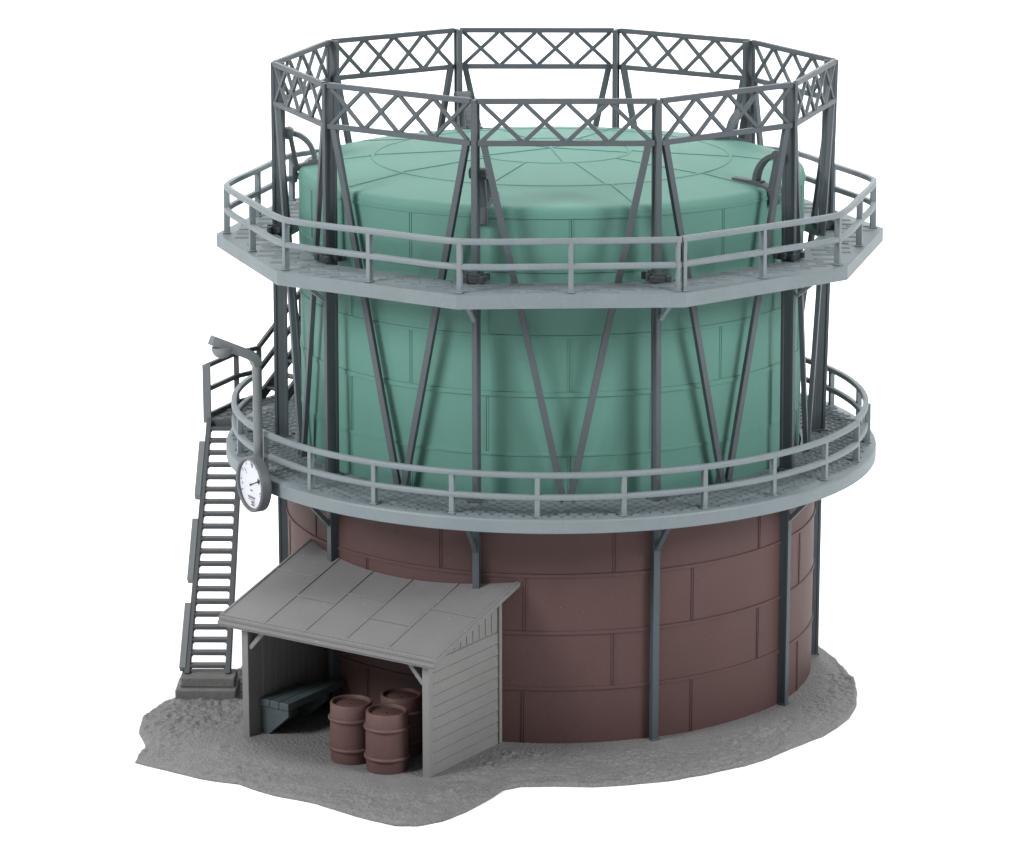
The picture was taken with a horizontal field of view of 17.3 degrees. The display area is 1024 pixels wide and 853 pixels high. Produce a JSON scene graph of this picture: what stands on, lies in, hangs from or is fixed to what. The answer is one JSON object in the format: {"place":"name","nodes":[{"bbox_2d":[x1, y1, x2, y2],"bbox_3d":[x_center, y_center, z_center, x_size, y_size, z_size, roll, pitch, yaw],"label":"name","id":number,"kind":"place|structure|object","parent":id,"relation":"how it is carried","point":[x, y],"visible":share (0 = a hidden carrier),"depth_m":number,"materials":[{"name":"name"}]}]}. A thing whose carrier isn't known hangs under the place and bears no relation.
{"place":"outdoors","nodes":[
{"label":"outdoors","id":0,"kind":"place"},
{"bbox_2d":[0,0,1023,852],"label":"ground","id":1,"kind":"structure","parent":0,"point":[134,136],"depth_m":83.93,"materials":[{"name":"white paper"}]},
{"bbox_2d":[135,645,856,826],"bbox_3d":[0.133,4.670,60.967,11.771,0.168,14.063,9,16,33],"label":"base plate","id":2,"kind":"object","parent":1,"relation":"on","point":[201,738],"visible":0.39,"depth_m":57.05,"materials":[{"name":"grey concrete"}]},
{"bbox_2d":[175,345,293,700],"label":"staircase","id":3,"kind":"structure","parent":2,"relation":"on","point":[218,684],"depth_m":61.24,"materials":[{"name":"grey metal"}]},
{"bbox_2d":[260,678,344,733],"bbox_3d":[-3.653,4.885,58.706,0.614,0.630,1.658,9,16,32],"label":"bench","id":4,"kind":"object","parent":2,"relation":"on","point":[279,706],"visible":1,"depth_m":58.27,"materials":[{"name":"wood"}]},
{"bbox_2d":[328,694,371,764],"bbox_3d":[-2.717,5.147,56.861,0.790,1.060,0.790,0,14,1],"label":"oil drum","id":5,"kind":"object","parent":2,"relation":"on","point":[347,719],"visible":0.85,"depth_m":56.57,"materials":[{"name":"metal"}]},
{"bbox_2d":[217,539,519,777],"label":"open shed","id":6,"kind":"structure","parent":2,"relation":"on","point":[296,613],"depth_m":57.07,"materials":[{"name":"grey wood"}]},
{"bbox_2d":[363,703,410,774],"bbox_3d":[-2.098,5.261,56.398,0.790,1.060,0.790,4,14,16],"label":"oil drum","id":7,"kind":"object","parent":2,"relation":"on","point":[386,728],"visible":1,"depth_m":56.13,"materials":[{"name":"metal"}]},
{"bbox_2d":[380,687,422,756],"bbox_3d":[-1.883,5.055,57.236,0.790,1.060,0.790,8,16,31],"label":"oil drum","id":8,"kind":"object","parent":2,"relation":"on","point":[409,699],"visible":0.56,"depth_m":57.02,"materials":[{"name":"metal"}]},
{"bbox_2d":[216,27,882,742],"bbox_3d":[0.708,-1.086,61.114,12.020,11.201,11.840,0,14,1],"label":"gasometer","id":9,"kind":"object","parent":2,"relation":"on","point":[656,611],"visible":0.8,"depth_m":57.52,"materials":[{"name":"brown metal"}]},
{"bbox_2d":[208,335,271,511],"bbox_3d":[-4.580,-0.055,58.012,1.174,3.106,0.713,7,15,25],"label":"level gauge","id":10,"kind":"object","parent":9,"relation":"attached to","point":[254,484],"visible":1,"depth_m":58.00,"materials":[{"name":"metal"}]},
{"bbox_2d":[257,130,424,400],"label":"staircase","id":11,"kind":"structure","parent":9,"relation":"on","point":[267,386],"depth_m":64.13,"materials":[{"name":"grey metal"}]},
{"bbox_2d":[283,91,805,493],"bbox_3d":[0.584,-2.517,60.701,9.353,5.858,9.226,0,14,1],"label":"gas bell","id":12,"kind":"object","parent":9,"relation":"attached to","point":[399,184],"visible":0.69,"depth_m":57.11,"materials":[{"name":"green metal"}]}
]}

